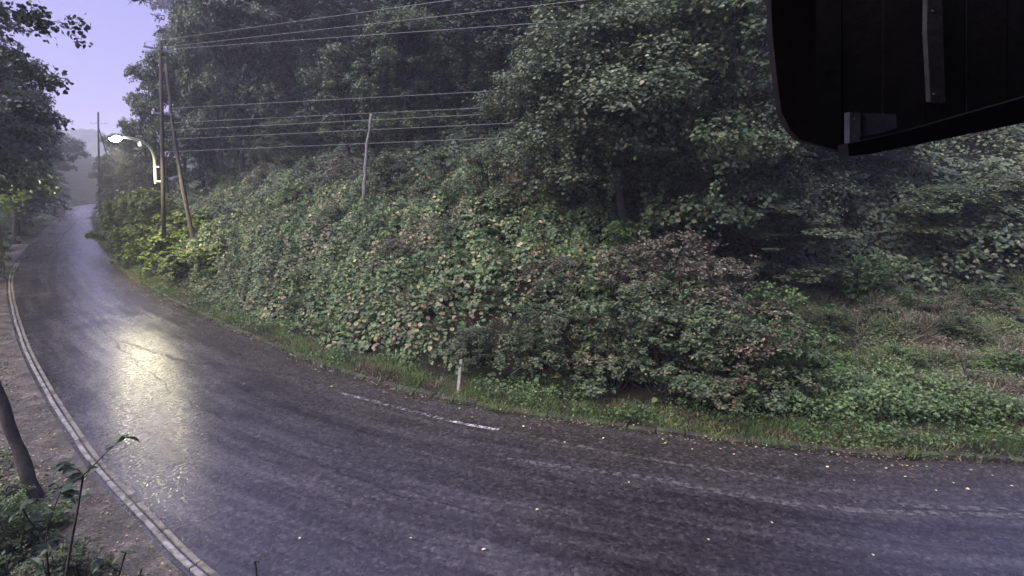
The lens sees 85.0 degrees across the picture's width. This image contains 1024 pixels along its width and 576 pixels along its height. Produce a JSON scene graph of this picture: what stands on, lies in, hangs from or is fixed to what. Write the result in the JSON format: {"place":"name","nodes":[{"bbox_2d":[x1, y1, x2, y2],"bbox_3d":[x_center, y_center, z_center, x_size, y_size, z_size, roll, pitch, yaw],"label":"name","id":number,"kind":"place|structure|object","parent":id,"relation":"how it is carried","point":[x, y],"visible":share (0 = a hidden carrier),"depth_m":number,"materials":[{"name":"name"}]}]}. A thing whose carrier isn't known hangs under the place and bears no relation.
{"place":"outdoors","nodes":[
{"label":"outdoors","id":0,"kind":"place"},
{"bbox_2d":[0,327,99,575],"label":"weeds","id":1,"kind":"object","parent":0,"point":[33,554],"visible":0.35,"depth_m":9.23,"materials":[{"name":"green plant"}]},
{"bbox_2d":[0,333,171,575],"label":"leaf litter","id":2,"kind":"object","parent":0,"point":[49,468],"visible":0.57,"depth_m":10.25,"materials":[{"name":"plant"}]},
{"bbox_2d":[0,243,185,575],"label":"shoulder","id":3,"kind":"object","parent":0,"point":[139,560],"visible":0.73,"depth_m":10.19},
{"bbox_2d":[10,537,100,575],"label":"shrub","id":4,"kind":"object","parent":3,"relation":"on","point":[53,559],"visible":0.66,"depth_m":7.17,"materials":[{"name":"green plant"}]},
{"bbox_2d":[52,535,117,575],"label":"shrub","id":5,"kind":"object","parent":3,"relation":"on","point":[82,565],"visible":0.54,"depth_m":7.46,"materials":[{"name":"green plant"}]},
{"bbox_2d":[58,128,191,159],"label":"hill","id":6,"kind":"structure","parent":0,"point":[89,137],"depth_m":481.58,"materials":[{"name":"grey"}]},
{"bbox_2d":[0,0,351,137],"label":"sky","id":7,"kind":"structure","parent":0,"point":[118,32],"materials":[{"name":"purple"}]},
{"bbox_2d":[0,54,1023,575],"bbox_3d":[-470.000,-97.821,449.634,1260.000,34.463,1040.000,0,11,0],"label":"ground","id":8,"kind":"structure","parent":0,"point":[80,184],"depth_m":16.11,"materials":[{"name":"green plant"}]},
{"bbox_2d":[0,381,44,500],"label":"tree trunk","id":9,"kind":"object","parent":8,"relation":"on","point":[24,466],"visible":0.84,"depth_m":9.34,"materials":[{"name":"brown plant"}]},
{"bbox_2d":[0,506,60,567],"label":"shrub","id":10,"kind":"object","parent":8,"relation":"on","point":[6,544],"visible":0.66,"depth_m":7.95,"materials":[{"name":"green plant"}]},
{"bbox_2d":[0,36,61,255],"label":"broadleaf tree","id":11,"kind":"object","parent":8,"relation":"on","point":[19,45],"visible":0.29,"depth_m":39.53,"materials":[{"name":"green plant"}]},
{"bbox_2d":[0,19,62,200],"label":"broadleaf tree","id":12,"kind":"object","parent":8,"relation":"on","point":[7,169],"visible":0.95,"depth_m":25.35,"materials":[{"name":"green plant"}]},
{"bbox_2d":[0,0,62,274],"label":"broadleaf tree","id":13,"kind":"object","parent":8,"relation":"on","point":[33,155],"visible":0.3,"depth_m":31.75,"materials":[{"name":"green plant"}]},
{"bbox_2d":[0,59,69,243],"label":"broadleaf tree","id":14,"kind":"object","parent":8,"relation":"on","point":[16,227],"visible":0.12,"depth_m":47.62,"materials":[{"name":"green plant"}]},
{"bbox_2d":[0,485,72,536],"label":"shrub","id":15,"kind":"object","parent":8,"relation":"on","point":[9,513],"visible":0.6,"depth_m":8.36,"materials":[{"name":"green plant"}]},
{"bbox_2d":[0,43,73,95],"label":"branch","id":16,"kind":"object","parent":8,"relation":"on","point":[47,81],"visible":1,"depth_m":17.61,"materials":[{"name":"green plant"}]},
{"bbox_2d":[0,90,74,132],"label":"branch","id":17,"kind":"object","parent":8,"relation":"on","point":[14,104],"visible":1,"depth_m":18.80,"materials":[{"name":"green plant"}]},
{"bbox_2d":[0,81,75,234],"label":"cedar tree","id":18,"kind":"object","parent":8,"relation":"on","point":[33,202],"visible":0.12,"depth_m":55.79,"materials":[{"name":"green plant"}]},
{"bbox_2d":[4,486,80,575],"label":"sapling","id":19,"kind":"object","parent":8,"relation":"on","point":[46,551],"visible":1,"depth_m":4.49,"materials":[{"name":"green plant"}]},
{"bbox_2d":[0,0,92,48],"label":"branch","id":20,"kind":"object","parent":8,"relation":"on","point":[23,17],"visible":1,"depth_m":16.48,"materials":[{"name":"green plant"}]},
{"bbox_2d":[47,125,90,204],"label":"broadleaf tree","id":21,"kind":"object","parent":8,"relation":"on","point":[75,147],"visible":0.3,"depth_m":111.61,"materials":[{"name":"green plant"}]},
{"bbox_2d":[49,434,139,575],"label":"sapling","id":22,"kind":"object","parent":8,"relation":"on","point":[67,467],"visible":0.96,"depth_m":5.06,"materials":[{"name":"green plant"}]},
{"bbox_2d":[8,263,219,575],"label":"kerb","id":23,"kind":"structure","parent":8,"relation":"on","point":[171,548],"depth_m":10.09,"materials":[{"name":"concrete"}]},
{"bbox_2d":[109,116,155,189],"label":"broadleaf tree","id":24,"kind":"object","parent":8,"relation":"on","point":[124,124],"visible":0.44,"depth_m":62.05,"materials":[{"name":"green plant"}]},
{"bbox_2d":[101,187,171,239],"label":"shrub","id":25,"kind":"object","parent":8,"relation":"on","point":[119,210],"visible":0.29,"depth_m":40.27,"materials":[{"name":"green plant"}]},
{"bbox_2d":[108,223,167,263],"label":"shrub","id":26,"kind":"object","parent":8,"relation":"on","point":[134,247],"visible":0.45,"depth_m":34.57,"materials":[{"name":"green plant"}]},
{"bbox_2d":[113,188,184,234],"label":"shrub","id":27,"kind":"object","parent":8,"relation":"on","point":[147,202],"visible":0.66,"depth_m":39.58,"materials":[{"name":"green plant"}]},
{"bbox_2d":[126,108,177,193],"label":"cedar tree","id":28,"kind":"object","parent":8,"relation":"on","point":[148,183],"visible":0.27,"depth_m":53.97,"materials":[{"name":"green plant"}]},
{"bbox_2d":[122,61,194,194],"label":"broadleaf tree","id":29,"kind":"object","parent":8,"relation":"on","point":[144,102],"visible":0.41,"depth_m":48.72,"materials":[{"name":"green plant"}]},
{"bbox_2d":[142,42,177,251],"bbox_3d":[-19.060,-6.720,31.047,1.249,12.866,1.802,7,13,32],"label":"utility pole","id":30,"kind":"object","parent":8,"relation":"on","point":[162,171],"visible":0.97,"depth_m":30.40,"materials":[{"name":"wood"}]},
{"bbox_2d":[136,231,188,272],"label":"shrub","id":31,"kind":"object","parent":8,"relation":"on","point":[157,242],"visible":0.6,"depth_m":31.41,"materials":[{"name":"green plant"}]},
{"bbox_2d":[137,209,211,248],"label":"shrub","id":32,"kind":"object","parent":8,"relation":"on","point":[177,218],"visible":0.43,"depth_m":33.91,"materials":[{"name":"green plant"}]},
{"bbox_2d":[131,32,218,189],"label":"broadleaf tree","id":33,"kind":"object","parent":8,"relation":"on","point":[153,60],"visible":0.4,"depth_m":47.44,"materials":[{"name":"green plant"}]},
{"bbox_2d":[164,63,197,247],"bbox_3d":[-18.445,-7.069,31.132,0.460,10.816,3.634,-8,13,-35],"label":"utility pole","id":34,"kind":"object","parent":8,"relation":"on","point":[184,195],"visible":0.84,"depth_m":31.11,"materials":[{"name":"brown wood"}]},
{"bbox_2d":[157,248,208,278],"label":"shrub","id":35,"kind":"object","parent":8,"relation":"on","point":[172,260],"visible":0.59,"depth_m":28.50,"materials":[{"name":"green plant"}]},
{"bbox_2d":[94,174,274,273],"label":"undergrowth","id":36,"kind":"object","parent":8,"relation":"on","point":[231,208],"visible":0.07,"depth_m":36.36,"materials":[{"name":"green plant"}]},
{"bbox_2d":[165,23,230,194],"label":"cedar tree","id":37,"kind":"object","parent":8,"relation":"on","point":[204,163],"visible":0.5,"depth_m":47.18,"materials":[{"name":"green plant"}]},
{"bbox_2d":[156,0,250,181],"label":"broadleaf tree","id":38,"kind":"object","parent":8,"relation":"on","point":[190,55],"visible":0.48,"depth_m":45.23,"materials":[{"name":"green plant"}]},
{"bbox_2d":[185,243,242,273],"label":"shrub","id":39,"kind":"object","parent":8,"relation":"on","point":[201,253],"visible":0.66,"depth_m":27.41,"materials":[{"name":"green plant"}]},
{"bbox_2d":[168,0,286,179],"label":"broadleaf tree","id":40,"kind":"object","parent":8,"relation":"on","point":[208,79],"visible":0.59,"depth_m":44.08,"materials":[{"name":"green plant"}]},
{"bbox_2d":[213,8,286,168],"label":"cedar tree","id":41,"kind":"object","parent":8,"relation":"on","point":[245,49],"visible":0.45,"depth_m":45.18,"materials":[{"name":"green plant"}]},
{"bbox_2d":[218,0,293,167],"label":"broadleaf tree","id":42,"kind":"object","parent":8,"relation":"on","point":[257,9],"visible":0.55,"depth_m":44.56,"materials":[{"name":"green plant"}]},
{"bbox_2d":[197,0,357,133],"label":"broadleaf tree","id":43,"kind":"object","parent":8,"relation":"on","point":[305,8],"visible":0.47,"depth_m":44.76,"materials":[{"name":"green plant"}]},
{"bbox_2d":[246,117,323,167],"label":"broadleaf tree","id":44,"kind":"object","parent":8,"relation":"on","point":[296,139],"visible":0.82,"depth_m":42.35,"materials":[{"name":"green plant"}]},
{"bbox_2d":[281,0,375,146],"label":"cedar tree","id":45,"kind":"object","parent":8,"relation":"on","point":[332,7],"visible":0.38,"depth_m":40.37,"materials":[{"name":"green plant"}]},
{"bbox_2d":[303,153,362,191],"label":"shrub","id":46,"kind":"object","parent":8,"relation":"on","point":[342,162],"visible":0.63,"depth_m":31.29,"materials":[{"name":"green plant"}]},
{"bbox_2d":[295,42,385,167],"bbox_3d":[-10.327,-10.825,35.014,6.217,8.101,5.230,5,12,26],"label":"broadleaf tree","id":47,"kind":"object","parent":8,"relation":"on","point":[346,134],"visible":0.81,"depth_m":34.23,"materials":[{"name":"green plant"}]},
{"bbox_2d":[351,146,420,197],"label":"shrub","id":48,"kind":"object","parent":8,"relation":"on","point":[387,185],"visible":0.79,"depth_m":27.58,"materials":[{"name":"green plant"}]},
{"bbox_2d":[341,0,471,146],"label":"broadleaf tree","id":49,"kind":"object","parent":8,"relation":"on","point":[372,44],"visible":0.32,"depth_m":32.55,"materials":[{"name":"green plant"}]},
{"bbox_2d":[348,1,466,154],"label":"broadleaf tree","id":50,"kind":"object","parent":8,"relation":"on","point":[397,27],"visible":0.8,"depth_m":30.96,"materials":[{"name":"green plant"}]},
{"bbox_2d":[143,140,679,385],"bbox_3d":[-15.890,-5.140,34.599,12.134,7.467,59.446,-10,15,-42],"label":"scrub","id":51,"kind":"object","parent":8,"relation":"on","point":[387,299],"visible":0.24,"depth_m":21.96,"materials":[{"name":"green plant"}]},
{"bbox_2d":[131,138,722,402],"bbox_3d":[-15.534,-5.010,34.349,12.494,7.576,60.299,-10,15,-42],"label":"kudzu","id":52,"kind":"object","parent":8,"relation":"on","point":[301,239],"visible":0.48,"depth_m":20.40,"materials":[{"name":"green plant"}]},
{"bbox_2d":[397,148,469,197],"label":"shrub","id":53,"kind":"object","parent":8,"relation":"on","point":[442,154],"visible":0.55,"depth_m":25.39,"materials":[{"name":"green plant"}]},
{"bbox_2d":[412,0,490,127],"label":"cedar tree","id":54,"kind":"object","parent":8,"relation":"on","point":[450,98],"visible":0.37,"depth_m":32.59,"materials":[{"name":"green plant"}]},
{"bbox_2d":[414,213,495,274],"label":"shrub","id":55,"kind":"object","parent":8,"relation":"on","point":[448,226],"visible":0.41,"depth_m":19.27,"materials":[{"name":"green plant"}]},
{"bbox_2d":[428,318,515,369],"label":"shrub","id":56,"kind":"object","parent":8,"relation":"on","point":[462,342],"visible":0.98,"depth_m":14.94,"materials":[{"name":"green plant"}]},
{"bbox_2d":[437,140,517,197],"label":"shrub","id":57,"kind":"object","parent":8,"relation":"on","point":[477,159],"visible":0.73,"depth_m":22.29,"materials":[{"name":"green plant"}]},
{"bbox_2d":[452,0,522,133],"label":"cedar tree","id":58,"kind":"object","parent":8,"relation":"on","point":[480,77],"visible":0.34,"depth_m":29.17,"materials":[{"name":"green plant"}]},
{"bbox_2d":[434,0,566,117],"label":"broadleaf tree","id":59,"kind":"object","parent":8,"relation":"on","point":[505,33],"visible":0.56,"depth_m":28.50,"materials":[{"name":"leaf"},{"name":"bark"}]},
{"bbox_2d":[453,191,549,238],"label":"shrub","id":60,"kind":"object","parent":8,"relation":"on","point":[507,204],"visible":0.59,"depth_m":19.99,"materials":[{"name":"green plant"}]},
{"bbox_2d":[474,300,580,368],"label":"shrub","id":61,"kind":"object","parent":8,"relation":"on","point":[524,342],"visible":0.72,"depth_m":14.46,"materials":[{"name":"green plant"}]},
{"bbox_2d":[489,162,568,214],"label":"shrub","id":62,"kind":"object","parent":8,"relation":"on","point":[515,170],"visible":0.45,"depth_m":20.56,"materials":[{"name":"green plant"}]},
{"bbox_2d":[508,274,580,308],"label":"shrub","id":63,"kind":"object","parent":8,"relation":"on","point":[542,297],"visible":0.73,"depth_m":16.20,"materials":[{"name":"green plant"}]},
{"bbox_2d":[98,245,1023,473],"bbox_3d":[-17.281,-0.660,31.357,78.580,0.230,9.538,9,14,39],"label":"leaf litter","id":64,"kind":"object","parent":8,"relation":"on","point":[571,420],"visible":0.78,"depth_m":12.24,"materials":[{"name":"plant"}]},
{"bbox_2d":[99,230,1023,453],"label":"herbs","id":65,"kind":"object","parent":8,"relation":"on","point":[887,430],"visible":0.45,"depth_m":12.32,"materials":[{"name":"green plant"}]},
{"bbox_2d":[521,253,610,300],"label":"shrub","id":66,"kind":"object","parent":8,"relation":"on","point":[560,259],"visible":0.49,"depth_m":16.47,"materials":[{"name":"green plant"}]},
{"bbox_2d":[472,38,667,201],"bbox_3d":[2.141,-5.894,21.004,7.114,6.688,6.794,2,11,9],"label":"broadleaf tree","id":67,"kind":"object","parent":8,"relation":"on","point":[522,89],"visible":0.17,"depth_m":20.05,"materials":[{"name":"green plant"}]},
{"bbox_2d":[503,292,639,383],"bbox_3d":[1.592,1.342,14.469,3.488,2.238,3.278,-3,11,-13],"label":"shrub","id":68,"kind":"object","parent":8,"relation":"on","point":[564,316],"visible":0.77,"depth_m":14.05,"materials":[{"name":"green plant"}]},
{"bbox_2d":[559,280,634,326],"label":"shrub","id":69,"kind":"object","parent":8,"relation":"on","point":[588,287],"visible":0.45,"depth_m":15.63,"materials":[{"name":"green plant"}]},
{"bbox_2d":[171,64,1023,307],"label":"undergrowth","id":70,"kind":"object","parent":8,"relation":"on","point":[632,212],"visible":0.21,"depth_m":23.05,"materials":[{"name":"green plant"}]},
{"bbox_2d":[499,0,712,177],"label":"broadleaf tree","id":71,"kind":"object","parent":8,"relation":"on","point":[568,5],"visible":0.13,"depth_m":22.34,"materials":[{"name":"green plant"}]},
{"bbox_2d":[549,294,674,395],"bbox_3d":[2.344,1.331,14.124,2.906,2.457,3.313,-2,11,-12],"label":"shrub","id":72,"kind":"object","parent":8,"relation":"on","point":[612,307],"visible":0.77,"depth_m":13.57,"materials":[{"name":"green plant"}]},
{"bbox_2d":[491,0,734,261],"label":"broadleaf tree","id":73,"kind":"object","parent":8,"relation":"on","point":[593,30],"visible":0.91,"depth_m":17.01,"materials":[{"name":"green plant"}]},
{"bbox_2d":[568,218,660,278],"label":"shrub","id":74,"kind":"object","parent":8,"relation":"on","point":[622,229],"visible":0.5,"depth_m":17.46,"materials":[{"name":"green plant"}]},
{"bbox_2d":[568,242,678,310],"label":"shrub","id":75,"kind":"object","parent":8,"relation":"on","point":[626,266],"visible":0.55,"depth_m":15.95,"materials":[{"name":"green plant"}]},
{"bbox_2d":[578,269,712,339],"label":"shrub","id":76,"kind":"object","parent":8,"relation":"on","point":[640,288],"visible":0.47,"depth_m":14.59,"materials":[{"name":"green plant"}]},
{"bbox_2d":[595,289,741,401],"bbox_3d":[3.866,1.428,13.698,3.837,2.592,3.606,3,11,15],"label":"shrub","id":77,"kind":"object","parent":8,"relation":"on","point":[665,358],"visible":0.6,"depth_m":13.35,"materials":[{"name":"green plant"}]},
{"bbox_2d":[540,0,816,284],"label":"broadleaf tree","id":78,"kind":"object","parent":8,"relation":"on","point":[748,18],"visible":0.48,"depth_m":17.02,"materials":[{"name":"green plant"}]},
{"bbox_2d":[604,224,753,319],"bbox_3d":[4.679,-0.176,15.455,4.082,3.038,3.933,-3,11,-17],"label":"shrub","id":79,"kind":"object","parent":8,"relation":"on","point":[667,239],"visible":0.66,"depth_m":15.24,"materials":[{"name":"green plant"}]},
{"bbox_2d":[659,269,737,346],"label":"shrub","id":80,"kind":"object","parent":8,"relation":"on","point":[700,287],"visible":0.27,"depth_m":14.49,"materials":[{"name":"green plant"}]},
{"bbox_2d":[646,250,792,344],"bbox_3d":[5.622,0.288,15.659,3.856,2.783,3.716,0,11,1],"label":"shrub","id":81,"kind":"object","parent":8,"relation":"on","point":[712,259],"visible":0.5,"depth_m":14.89,"materials":[{"name":"green plant"}]},
{"bbox_2d":[658,305,786,414],"bbox_3d":[4.841,1.637,12.978,2.810,2.333,3.203,2,11,12],"label":"shrub","id":82,"kind":"object","parent":8,"relation":"on","point":[711,356],"visible":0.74,"depth_m":12.73,"materials":[{"name":"green plant"}]},
{"bbox_2d":[668,304,825,413],"bbox_3d":[5.436,1.612,13.107,3.357,2.321,3.571,-8,13,-35],"label":"shrub","id":83,"kind":"object","parent":8,"relation":"on","point":[757,331],"visible":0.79,"depth_m":12.54,"materials":[{"name":"green plant"}]},
{"bbox_2d":[645,44,848,192],"bbox_3d":[9.705,-6.326,23.033,8.490,7.440,9.895,8,14,37],"label":"broadleaf tree","id":84,"kind":"object","parent":8,"relation":"on","point":[827,155],"visible":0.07,"depth_m":20.75,"materials":[{"name":"green plant"}]},
{"bbox_2d":[648,59,869,286],"bbox_3d":[8.091,-3.524,19.504,7.578,7.912,7.935,6,12,29],"label":"broadleaf tree","id":85,"kind":"object","parent":8,"relation":"on","point":[765,121],"visible":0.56,"depth_m":18.00,"materials":[{"name":"green plant"}]},
{"bbox_2d":[714,281,840,346],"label":"shrub","id":86,"kind":"object","parent":8,"relation":"on","point":[773,291],"visible":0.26,"depth_m":15.21,"materials":[{"name":"green plant"}]},
{"bbox_2d":[707,201,869,293],"bbox_3d":[8.909,-1.139,18.599,4.604,3.569,5.473,-9,14,-39],"label":"broadleaf tree","id":87,"kind":"object","parent":8,"relation":"on","point":[780,241],"visible":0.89,"depth_m":17.57,"materials":[{"name":"green plant"}]},
{"bbox_2d":[745,317,858,394],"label":"shrub","id":88,"kind":"object","parent":8,"relation":"on","point":[812,354],"visible":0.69,"depth_m":12.98,"materials":[{"name":"green plant"}]},
{"bbox_2d":[741,140,903,206],"bbox_3d":[11.821,-5.066,22.862,6.750,5.228,7.867,10,15,43],"label":"broadleaf tree","id":89,"kind":"object","parent":8,"relation":"on","point":[859,166],"visible":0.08,"depth_m":21.25,"materials":[{"name":"green plant"}]},
{"bbox_2d":[797,302,861,343],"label":"shrub","id":90,"kind":"object","parent":8,"relation":"on","point":[826,309],"visible":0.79,"depth_m":16.26,"materials":[{"name":"green plant"}]},
{"bbox_2d":[638,234,1023,423],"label":"tall grass","id":91,"kind":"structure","parent":8,"relation":"on","point":[911,321],"depth_m":15.93,"materials":[{"name":"green plant"}]},
{"bbox_2d":[646,352,1023,434],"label":"undergrowth","id":92,"kind":"object","parent":8,"relation":"on","point":[921,404],"visible":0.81,"depth_m":12.37,"materials":[{"name":"green plant"}]},
{"bbox_2d":[809,254,935,303],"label":"shrub","id":93,"kind":"object","parent":8,"relation":"on","point":[848,285],"visible":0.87,"depth_m":18.06,"materials":[{"name":"green plant"}]},
{"bbox_2d":[725,50,1023,299],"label":"vines","id":94,"kind":"object","parent":8,"relation":"on","point":[995,165],"visible":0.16,"depth_m":20.93,"materials":[{"name":"green plant"}]},
{"bbox_2d":[832,138,949,197],"bbox_3d":[14.854,-5.750,24.354,6.827,4.203,5.858,10,15,43],"label":"broadleaf tree","id":95,"kind":"object","parent":8,"relation":"on","point":[890,167],"visible":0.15,"depth_m":22.84,"materials":[{"name":"green plant"}]},
{"bbox_2d":[875,343,936,378],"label":"shrub","id":96,"kind":"object","parent":8,"relation":"on","point":[900,350],"visible":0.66,"depth_m":14.21,"materials":[{"name":"green plant"}]},
{"bbox_2d":[876,182,1023,257],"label":"broadleaf tree","id":97,"kind":"object","parent":8,"relation":"on","point":[938,197],"visible":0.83,"depth_m":19.42,"materials":[{"name":"green plant"}]},
{"bbox_2d":[925,310,997,342],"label":"shrub","id":98,"kind":"object","parent":8,"relation":"on","point":[956,325],"visible":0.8,"depth_m":15.86,"materials":[{"name":"green plant"}]},
{"bbox_2d":[947,281,1023,319],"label":"shrub","id":99,"kind":"object","parent":8,"relation":"on","point":[985,289],"visible":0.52,"depth_m":17.66,"materials":[{"name":"green plant"}]},
{"bbox_2d":[960,172,1023,260],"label":"broadleaf tree","id":100,"kind":"object","parent":8,"relation":"on","point":[1006,188],"visible":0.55,"depth_m":19.89,"materials":[{"name":"green plant"}]},
{"bbox_2d":[964,346,1023,374],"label":"shrub","id":101,"kind":"object","parent":8,"relation":"on","point":[1015,356],"visible":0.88,"depth_m":13.75,"materials":[{"name":"green plant"}]},
{"bbox_2d":[6,204,1023,575],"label":"road","id":102,"kind":"structure","parent":0,"point":[248,450],"depth_m":10.11,"materials":[{"name":"grey asphalt"}]},
{"bbox_2d":[103,246,1023,463],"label":"kerb","id":103,"kind":"structure","parent":102,"relation":"on","point":[952,455],"depth_m":11.93,"materials":[{"name":"concrete"}]},
{"bbox_2d":[766,0,1023,156],"bbox_3d":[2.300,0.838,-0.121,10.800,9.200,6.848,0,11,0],"label":"road sign","id":104,"kind":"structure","parent":0,"point":[856,77],"depth_m":2.75,"materials":[{"name":"black metal"}]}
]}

